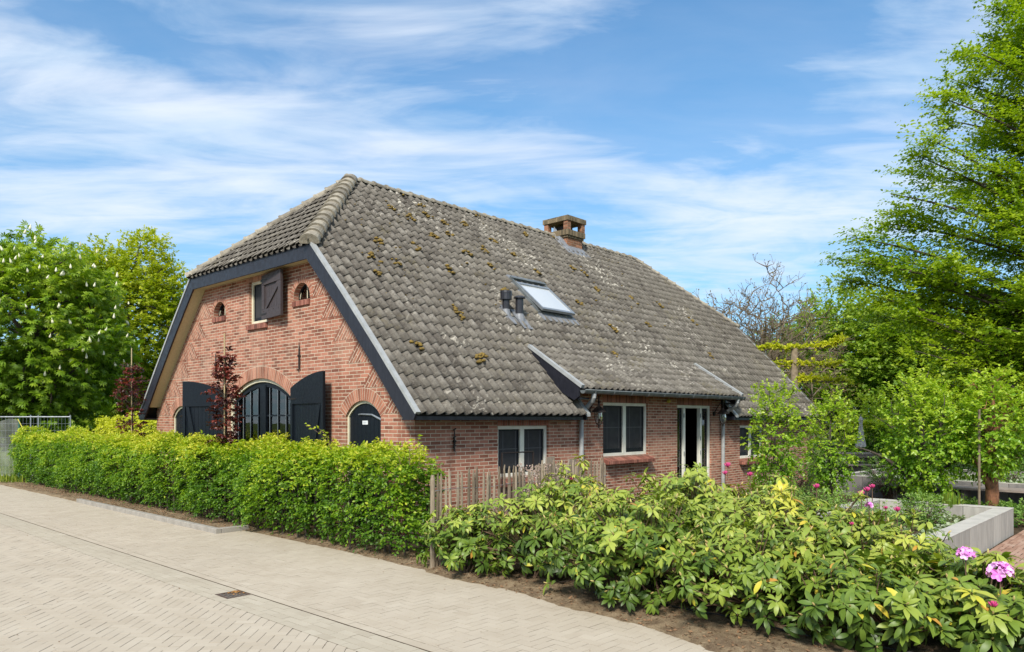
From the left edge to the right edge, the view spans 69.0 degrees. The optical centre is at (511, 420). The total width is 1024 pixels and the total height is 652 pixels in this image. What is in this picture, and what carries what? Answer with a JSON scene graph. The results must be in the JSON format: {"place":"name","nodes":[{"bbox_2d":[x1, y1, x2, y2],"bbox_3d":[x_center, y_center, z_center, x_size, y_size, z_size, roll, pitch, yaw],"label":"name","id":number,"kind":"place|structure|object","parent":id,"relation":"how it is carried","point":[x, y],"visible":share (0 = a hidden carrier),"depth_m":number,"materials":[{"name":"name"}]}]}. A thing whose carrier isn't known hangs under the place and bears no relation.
{"place":"outdoors","nodes":[
{"label":"outdoors","id":0,"kind":"place"},
{"bbox_2d":[0,477,285,527],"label":"soil","id":1,"kind":"structure","parent":0,"point":[179,514],"depth_m":16.47,"materials":[{"name":"brown soil"}]},
{"bbox_2d":[0,464,27,482],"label":"grass","id":2,"kind":"structure","parent":1,"relation":"on","point":[6,478],"depth_m":22.98,"materials":[{"name":"green plant"}]},
{"bbox_2d":[110,348,150,485],"bbox_3d":[-9.337,0.094,18.292,1.049,3.713,1.031,0,0,-18],"label":"copper beech","id":3,"kind":"object","parent":1,"relation":"on","point":[130,394],"visible":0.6,"depth_m":18.22,"materials":[{"name":"red plant"}]},
{"bbox_2d":[200,333,246,517],"bbox_3d":[-5.460,0.151,14.188,0.852,3.599,0.875,0,0,43],"label":"copper beech","id":4,"kind":"object","parent":1,"relation":"on","point":[225,376],"visible":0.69,"depth_m":14.15,"materials":[{"name":"red plant"}]},
{"bbox_2d":[7,423,447,556],"bbox_3d":[-8.009,1.040,16.570,19.115,1.999,1.698,0,0,43],"label":"beech hedge","id":5,"kind":"object","parent":1,"relation":"on","point":[74,448],"visible":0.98,"depth_m":12.72,"materials":[{"name":"green plant"}]},
{"bbox_2d":[0,524,355,651],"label":"road","id":6,"kind":"structure","parent":0,"point":[105,591],"depth_m":7.28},
{"bbox_2d":[92,485,408,540],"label":"soil","id":7,"kind":"structure","parent":0,"point":[310,522],"depth_m":13.18,"materials":[{"name":"brown soil"}]},
{"bbox_2d":[0,488,690,651],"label":"road bed","id":8,"kind":"object","parent":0,"point":[262,597],"visible":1,"depth_m":7.40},
{"bbox_2d":[0,513,235,595],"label":"gutter strip","id":9,"kind":"object","parent":8,"relation":"on","point":[187,582],"visible":1,"depth_m":10.07,"materials":[{"name":"beige concrete"}]},
{"bbox_2d":[204,594,225,600],"bbox_3d":[-3.174,1.901,7.968,0.300,0.003,0.113,0,0,43],"label":"gutter strip","id":10,"kind":"object","parent":8,"relation":"on","point":[215,597],"visible":1,"depth_m":7.97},
{"bbox_2d":[1,513,429,651],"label":"joint","id":11,"kind":"object","parent":8,"relation":"on","point":[242,591],"visible":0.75,"depth_m":8.07,"materials":[{"name":"concrete"}]},
{"bbox_2d":[0,511,449,651],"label":"gutter strip","id":12,"kind":"object","parent":8,"relation":"on","point":[354,624],"visible":1,"depth_m":8.01,"materials":[{"name":"grey concrete"}]},
{"bbox_2d":[215,590,250,598],"bbox_3d":[-3.040,1.918,8.112,0.300,0.064,0.270,0,0,43],"label":"drain grate","id":13,"kind":"object","parent":8,"relation":"on","point":[232,594],"visible":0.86,"depth_m":8.11,"materials":[{"name":"metal"}]},
{"bbox_2d":[218,594,427,651],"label":"gutter strip","id":14,"kind":"object","parent":8,"relation":"on","point":[332,631],"visible":1,"depth_m":6.85,"materials":[{"name":"grey concrete"}]},
{"bbox_2d":[0,485,712,651],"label":"pavement","id":15,"kind":"structure","parent":0,"point":[251,557],"depth_m":8.21,"materials":[{"name":"beige concrete"}]},
{"bbox_2d":[221,531,654,629],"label":"pavement","id":16,"kind":"structure","parent":0,"point":[342,555],"depth_m":9.66,"materials":[{"name":"grey concrete"}]},
{"bbox_2d":[0,424,1018,561],"bbox_3d":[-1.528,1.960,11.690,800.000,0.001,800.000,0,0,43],"label":"ground","id":17,"kind":"structure","parent":0,"point":[2,458],"depth_m":38.99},
{"bbox_2d":[0,415,70,475],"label":"fence","id":18,"kind":"object","parent":17,"relation":"on","point":[26,423],"visible":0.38,"depth_m":23.60,"materials":[{"name":"metal"}]},
{"bbox_2d":[10,255,121,414],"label":"oak tree","id":19,"kind":"object","parent":17,"relation":"on","point":[41,314],"depth_m":40.92,"materials":[{"name":"green plant"}]},
{"bbox_2d":[0,219,144,466],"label":"chestnut tree","id":20,"kind":"object","parent":17,"relation":"on","point":[32,388],"visible":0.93,"depth_m":27.76,"materials":[{"name":"green plant"}]},
{"bbox_2d":[76,400,156,435],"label":"distant tree","id":21,"kind":"object","parent":17,"relation":"on","point":[105,426],"visible":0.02,"depth_m":58.75,"materials":[{"name":"green plant"}]},
{"bbox_2d":[47,224,192,432],"bbox_3d":[-19.257,-3.869,37.126,8.268,11.763,7.586,0,0,43],"label":"oak tree","id":22,"kind":"object","parent":17,"relation":"on","point":[152,285],"visible":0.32,"depth_m":35.81,"materials":[{"name":"green plant"}]},
{"bbox_2d":[91,411,156,479],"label":"garden hedge","id":23,"kind":"object","parent":17,"relation":"on","point":[109,424],"visible":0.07,"depth_m":23.39,"materials":[{"name":"green plant"}]},
{"bbox_2d":[76,498,248,533],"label":"kerb","id":24,"kind":"structure","parent":17,"relation":"on","point":[196,526],"depth_m":13.80,"materials":[{"name":"concrete"}]},
{"bbox_2d":[138,173,822,540],"bbox_3d":[0.278,-1.865,20.771,10.941,8.130,16.694,0,0,43],"label":"farmhouse","id":25,"kind":"object","parent":17,"relation":"on","point":[346,309],"visible":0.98,"depth_m":15.37,"materials":[{"name":"tile"}]},
{"bbox_2d":[212,304,225,322],"bbox_3d":[-6.314,-2.379,16.221,0.580,0.478,0.185,0,0,43],"label":"arched window","id":26,"kind":"structure","parent":25,"relation":"in","point":[222,312],"depth_m":16.30,"materials":[{"name":"red brick"}]},
{"bbox_2d":[246,281,267,330],"bbox_3d":[-5.110,-2.335,15.077,0.800,0.990,0.180,0,0,43],"label":"window","id":27,"kind":"structure","parent":25,"relation":"in","point":[256,286],"depth_m":15.23,"materials":[{"name":"beige paint"}]},
{"bbox_2d":[231,379,290,512],"bbox_3d":[-5.027,0.505,15.078,2.580,2.689,0.095,0,0,43],"label":"arched glazed door","id":28,"kind":"structure","parent":25,"relation":"in","point":[267,404],"depth_m":15.04,"materials":[{"name":"beige paint"}]},
{"bbox_2d":[292,284,309,306],"bbox_3d":[-3.898,-2.379,13.973,0.580,0.478,0.185,0,0,43],"label":"arched window","id":29,"kind":"structure","parent":25,"relation":"in","point":[304,293],"depth_m":14.02,"materials":[{"name":"red brick"}]},
{"bbox_2d":[497,425,546,486],"bbox_3d":[0.241,0.635,13.555,0.290,1.070,1.440,0,0,43],"label":"window","id":30,"kind":"structure","parent":25,"relation":"in","point":[510,438],"depth_m":13.58,"materials":[{"name":"white paint"}]},
{"bbox_2d":[588,395,605,427],"bbox_3d":[1.686,-0.165,14.846,0.412,0.670,0.300,0,0,43],"label":"wall lantern","id":31,"kind":"object","parent":25,"relation":"attached to","point":[598,408],"depth_m":14.78,"materials":[{"name":"metal"}]},
{"bbox_2d":[603,402,654,464],"bbox_3d":[2.475,0.270,15.956,0.290,1.280,1.760,0,0,43],"label":"window","id":32,"kind":"structure","parent":25,"relation":"in","point":[624,424],"depth_m":15.99,"materials":[{"name":"white paint"}]},
{"bbox_2d":[677,405,709,486],"bbox_3d":[4.398,0.770,18.169,0.112,2.260,1.660,0,0,43],"label":"garden door","id":33,"kind":"structure","parent":25,"relation":"in","point":[703,412],"depth_m":18.40,"materials":[{"name":"white paint"}]},
{"bbox_2d":[713,401,728,425],"bbox_3d":[5.242,-0.165,18.668,0.412,0.670,0.300,0,0,43],"label":"wall lantern","id":34,"kind":"object","parent":25,"relation":"attached to","point":[722,411],"depth_m":18.61,"materials":[{"name":"metal"}]},
{"bbox_2d":[739,425,768,464],"bbox_3d":[6.592,0.660,20.382,0.290,1.040,1.510,0,0,43],"label":"window","id":35,"kind":"structure","parent":25,"relation":"in","point":[745,453],"depth_m":20.32,"materials":[{"name":"white paint"}]},
{"bbox_2d":[430,458,606,567],"bbox_3d":[0.259,1.295,10.813,0.103,1.409,3.760,0,0,43],"label":"paling fence","id":36,"kind":"object","parent":17,"relation":"on","point":[518,480],"visible":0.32,"depth_m":10.18,"materials":[{"name":"wood"}]},
{"bbox_2d":[692,254,854,389],"bbox_3d":[10.815,-2.756,33.561,8.134,9.532,8.260,0,0,-19],"label":"walnut tree","id":37,"kind":"object","parent":17,"relation":"on","point":[765,330],"visible":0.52,"depth_m":33.12,"materials":[{"name":"brown plant"}]},
{"bbox_2d":[760,335,813,402],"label":"brown tree","id":38,"kind":"object","parent":17,"relation":"on","point":[789,376],"visible":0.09,"depth_m":33.63,"materials":[{"name":"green plant"}]},
{"bbox_2d":[753,313,842,434],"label":"distant tree","id":39,"kind":"object","parent":17,"relation":"on","point":[786,324],"visible":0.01,"depth_m":59.01,"materials":[{"name":"green plant"}]},
{"bbox_2d":[756,332,854,386],"bbox_3d":[9.583,-0.454,24.476,3.310,4.908,0.744,0,0,-1],"label":"trained lime","id":40,"kind":"object","parent":17,"relation":"on","point":[795,361],"visible":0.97,"depth_m":24.44,"materials":[{"name":"green plant"}]},
{"bbox_2d":[783,339,869,461],"bbox_3d":[14.016,-0.928,34.998,4.502,5.870,5.340,0,0,43],"label":"brown tree","id":41,"kind":"object","parent":17,"relation":"on","point":[811,395],"visible":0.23,"depth_m":34.92,"materials":[{"name":"green plant"}]},
{"bbox_2d":[772,266,924,448],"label":"distant tree","id":42,"kind":"object","parent":17,"relation":"on","point":[847,315],"visible":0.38,"depth_m":50.02,"materials":[{"name":"green plant"}]},
{"bbox_2d":[837,386,897,462],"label":"round tree","id":43,"kind":"object","parent":17,"relation":"on","point":[864,413],"visible":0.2,"depth_m":30.43,"materials":[{"name":"green plant"}]},
{"bbox_2d":[805,287,929,446],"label":"distant tree","id":44,"kind":"object","parent":17,"relation":"on","point":[854,351],"visible":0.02,"depth_m":54.12,"materials":[{"name":"green plant"}]},
{"bbox_2d":[831,290,973,447],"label":"distant tree","id":45,"kind":"object","parent":17,"relation":"on","point":[885,365],"visible":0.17,"depth_m":48.38,"materials":[{"name":"green plant"}]},
{"bbox_2d":[818,0,1023,439],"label":"beech tree","id":46,"kind":"object","parent":17,"relation":"on","point":[1001,340],"visible":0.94,"depth_m":20.11,"materials":[{"name":"green plant"}]},
{"bbox_2d":[855,307,1021,443],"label":"distant tree","id":47,"kind":"object","parent":17,"relation":"on","point":[885,374],"visible":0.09,"depth_m":47.09,"materials":[{"name":"green plant"}]},
{"bbox_2d":[899,291,1022,440],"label":"distant tree","id":48,"kind":"object","parent":17,"relation":"on","point":[952,372],"visible":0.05,"depth_m":45.38,"materials":[{"name":"green plant"}]},
{"bbox_2d":[0,0,1023,408],"label":"sky","id":49,"kind":"structure","parent":0,"point":[691,140],"materials":[{"name":"blue"}]},
{"bbox_2d":[537,456,582,495],"bbox_3d":[0.734,1.230,11.703,0.105,1.340,1.140,0,0,43],"label":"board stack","id":50,"kind":"object","parent":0,"point":[548,460],"visible":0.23,"depth_m":11.52,"materials":[{"name":"grey wood"}]},
{"bbox_2d":[408,527,769,602],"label":"soil","id":51,"kind":"structure","parent":0,"point":[652,584],"depth_m":8.65,"materials":[{"name":"brown soil"}]},
{"bbox_2d":[501,451,533,511],"bbox_3d":[0.103,1.123,12.930,0.032,1.154,0.826,0,0,43],"label":"metal rail","id":52,"kind":"object","parent":51,"relation":"on","point":[502,466],"visible":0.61,"depth_m":12.63,"materials":[{"name":"metal"}]},
{"bbox_2d":[517,463,580,497],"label":"hydrangea","id":53,"kind":"object","parent":51,"relation":"on","point":[536,471],"visible":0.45,"depth_m":9.94,"materials":[{"name":"plant"}]},
{"bbox_2d":[520,454,627,562],"bbox_3d":[0.861,1.194,9.836,1.695,1.468,1.663,0,0,12],"label":"rhododendron","id":54,"kind":"object","parent":51,"relation":"on","point":[570,484],"visible":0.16,"depth_m":9.69,"materials":[{"name":"green plant"}]},
{"bbox_2d":[603,462,787,584],"bbox_3d":[2.123,1.211,8.967,2.181,1.443,2.222,0,0,-8],"label":"rhododendron","id":55,"kind":"object","parent":51,"relation":"on","point":[696,494],"visible":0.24,"depth_m":8.51,"materials":[{"name":"green plant"}]},
{"bbox_2d":[704,480,874,583],"bbox_3d":[2.992,1.267,7.992,2.279,1.330,2.183,0,0,43],"label":"rhododendron","id":56,"kind":"object","parent":51,"relation":"on","point":[793,519],"visible":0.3,"depth_m":7.50,"materials":[{"name":"green plant"}]},
{"bbox_2d":[243,523,1016,651],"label":"soil","id":57,"kind":"structure","parent":0,"point":[678,622],"depth_m":7.28,"materials":[{"name":"brown soil"}]},
{"bbox_2d":[416,499,517,574],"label":"rhododendron","id":58,"kind":"object","parent":57,"relation":"on","point":[453,539],"visible":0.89,"depth_m":9.01,"materials":[{"name":"green plant"}]},
{"bbox_2d":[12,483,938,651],"bbox_3d":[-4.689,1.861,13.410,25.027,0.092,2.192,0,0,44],"label":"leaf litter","id":59,"kind":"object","parent":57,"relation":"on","point":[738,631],"visible":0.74,"depth_m":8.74,"materials":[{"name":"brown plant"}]},
{"bbox_2d":[463,481,603,580],"bbox_3d":[0.328,1.328,8.990,1.750,1.206,1.668,0,0,43],"label":"rhododendron","id":60,"kind":"object","parent":57,"relation":"on","point":[524,537],"visible":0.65,"depth_m":8.58,"materials":[{"name":"green plant"}]},
{"bbox_2d":[537,486,708,614],"bbox_3d":[1.225,1.308,7.811,1.947,1.238,1.904,0,0,43],"label":"rhododendron","id":61,"kind":"object","parent":57,"relation":"on","point":[602,549],"visible":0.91,"depth_m":7.40,"materials":[{"name":"green plant"}]},
{"bbox_2d":[655,513,838,637],"bbox_3d":[2.180,1.383,6.955,1.625,1.101,1.660,0,0,18],"label":"rhododendron","id":62,"kind":"object","parent":57,"relation":"on","point":[716,569],"visible":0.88,"depth_m":6.57,"materials":[{"name":"green plant"}]},
{"bbox_2d":[593,592,911,651],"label":"drip hose","id":63,"kind":"object","parent":57,"relation":"on","point":[888,648],"visible":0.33,"depth_m":6.80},
{"bbox_2d":[780,543,960,651],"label":"rhododendron","id":64,"kind":"object","parent":57,"relation":"on","point":[857,600],"visible":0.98,"depth_m":5.94,"materials":[{"name":"green plant"}]},
{"bbox_2d":[808,502,981,594],"bbox_3d":[3.656,1.381,7.296,1.832,1.097,2.051,0,0,43],"label":"rhododendron","id":65,"kind":"object","parent":57,"relation":"on","point":[879,537],"visible":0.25,"depth_m":7.02,"materials":[{"name":"green plant"}]},
{"bbox_2d":[883,546,1023,651],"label":"rhododendron","id":66,"kind":"object","parent":57,"relation":"on","point":[987,605],"visible":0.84,"depth_m":5.77,"materials":[{"name":"green plant"}]},
{"bbox_2d":[825,452,883,472],"bbox_3d":[11.383,1.508,25.060,1.950,0.816,2.020,0,0,0],"label":"picnic table","id":67,"kind":"object","parent":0,"point":[865,455],"visible":0.34,"depth_m":24.60,"materials":[{"name":"brown wood"}]},
{"bbox_2d":[730,481,1023,556],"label":"garden soil","id":68,"kind":"structure","parent":0,"point":[1019,528],"depth_m":18.01,"materials":[{"name":"brown soil"}]},
{"bbox_2d":[739,474,808,516],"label":"shrub","id":69,"kind":"object","parent":68,"relation":"on","point":[777,486],"visible":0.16,"depth_m":12.57,"materials":[{"name":"green plant"}]},
{"bbox_2d":[740,371,811,500],"bbox_3d":[5.122,0.479,14.566,1.328,2.942,1.308,0,0,43],"label":"pear tree","id":70,"kind":"object","parent":68,"relation":"on","point":[773,450],"visible":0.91,"depth_m":14.51,"materials":[{"name":"green plant"}]},
{"bbox_2d":[744,443,839,499],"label":"shrub","id":71,"kind":"object","parent":68,"relation":"on","point":[802,481],"visible":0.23,"depth_m":17.31,"materials":[{"name":"green plant"}]},
{"bbox_2d":[780,483,849,518],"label":"shrub","id":72,"kind":"object","parent":68,"relation":"on","point":[823,496],"visible":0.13,"depth_m":12.19,"materials":[{"name":"green plant"}]},
{"bbox_2d":[796,386,865,506],"bbox_3d":[6.700,0.619,15.598,1.337,2.664,1.338,0,0,43],"label":"pear tree","id":73,"kind":"object","parent":68,"relation":"on","point":[831,473],"visible":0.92,"depth_m":15.48,"materials":[{"name":"green plant"}]},
{"bbox_2d":[821,489,876,522],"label":"shrub","id":74,"kind":"object","parent":68,"relation":"on","point":[853,500],"visible":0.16,"depth_m":11.95,"materials":[{"name":"green plant"}]},
{"bbox_2d":[855,414,865,463],"bbox_3d":[11.997,0.850,25.600,0.327,2.100,0.327,0,0,20],"label":"parasol","id":75,"kind":"object","parent":68,"relation":"on","point":[861,444],"visible":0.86,"depth_m":25.54,"materials":[{"name":"fabric"}]},
{"bbox_2d":[833,417,914,463],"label":"garden hedge","id":76,"kind":"object","parent":68,"relation":"on","point":[866,424],"visible":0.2,"depth_m":27.52,"materials":[{"name":"green plant"}]},
{"bbox_2d":[858,456,910,498],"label":"shrub","id":77,"kind":"object","parent":68,"relation":"on","point":[889,494],"visible":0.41,"depth_m":17.57,"materials":[{"name":"green plant"}]},
{"bbox_2d":[858,500,913,534],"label":"shrub","id":78,"kind":"object","parent":68,"relation":"on","point":[893,517],"visible":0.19,"depth_m":11.25,"materials":[{"name":"green plant"}]},
{"bbox_2d":[804,498,1013,566],"bbox_3d":[5.734,1.687,11.231,2.268,0.466,5.228,0,0,43],"label":"concrete planter","id":79,"kind":"object","parent":68,"relation":"on","point":[983,528],"visible":0.31,"depth_m":11.34,"materials":[{"name":"concrete"}]},
{"bbox_2d":[848,510,971,539],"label":"ground cover","id":80,"kind":"object","parent":79,"relation":"in","point":[955,518],"visible":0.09,"depth_m":11.93,"materials":[{"name":"green plant"}]},
{"bbox_2d":[891,488,951,525],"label":"shrub","id":81,"kind":"object","parent":79,"relation":"in","point":[924,517],"visible":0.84,"depth_m":11.80,"materials":[{"name":"green plant"}]},
{"bbox_2d":[942,489,963,507],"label":"grass tuft","id":82,"kind":"object","parent":79,"relation":"in","point":[954,500],"visible":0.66,"depth_m":12.80,"materials":[{"name":"green plant"}]},
{"bbox_2d":[856,357,986,501],"bbox_3d":[8.300,0.327,14.952,2.166,3.249,2.021,0,0,43],"label":"pear tree","id":83,"kind":"object","parent":68,"relation":"on","point":[916,463],"visible":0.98,"depth_m":14.77,"materials":[{"name":"green plant"}]},
{"bbox_2d":[836,468,1023,505],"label":"concrete planter","id":84,"kind":"object","parent":68,"relation":"on","point":[861,481],"visible":0.2,"depth_m":17.46,"materials":[{"name":"concrete"}]},
{"bbox_2d":[859,471,1023,482],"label":"ground cover","id":85,"kind":"object","parent":84,"relation":"in","point":[1010,480],"visible":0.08,"depth_m":18.59,"materials":[{"name":"green plant"}]},
{"bbox_2d":[868,481,1023,503],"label":"timber bench","id":86,"kind":"object","parent":68,"relation":"on","point":[965,489],"visible":0.34,"depth_m":16.52,"materials":[{"name":"grey wood"}]},
{"bbox_2d":[938,495,985,505],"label":"perennial","id":87,"kind":"object","parent":68,"relation":"on","point":[969,501],"visible":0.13,"depth_m":14.65,"materials":[{"name":"green plant"}]},
{"bbox_2d":[931,422,1023,471],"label":"garden hedge","id":88,"kind":"object","parent":68,"relation":"on","point":[968,468],"visible":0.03,"depth_m":24.52,"materials":[{"name":"green plant"}]},
{"bbox_2d":[942,362,1023,506],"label":"pear tree","id":89,"kind":"object","parent":68,"relation":"on","point":[994,449],"visible":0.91,"depth_m":14.17,"materials":[{"name":"green plant"}]},
{"bbox_2d":[976,497,1023,516],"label":"perennial","id":90,"kind":"object","parent":68,"relation":"on","point":[1003,503],"visible":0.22,"depth_m":14.11,"materials":[{"name":"green plant"}]},
{"bbox_2d":[982,457,1023,482],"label":"shrub","id":91,"kind":"object","parent":68,"relation":"on","point":[1014,475],"visible":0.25,"depth_m":18.17,"materials":[{"name":"green plant"}]},
{"bbox_2d":[999,504,1023,526],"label":"perennial","id":92,"kind":"object","parent":68,"relation":"on","point":[1019,520],"visible":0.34,"depth_m":13.30,"materials":[{"name":"green plant"}]},
{"bbox_2d":[929,530,1023,650],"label":"path","id":93,"kind":"structure","parent":0,"point":[1018,541],"depth_m":10.94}
]}

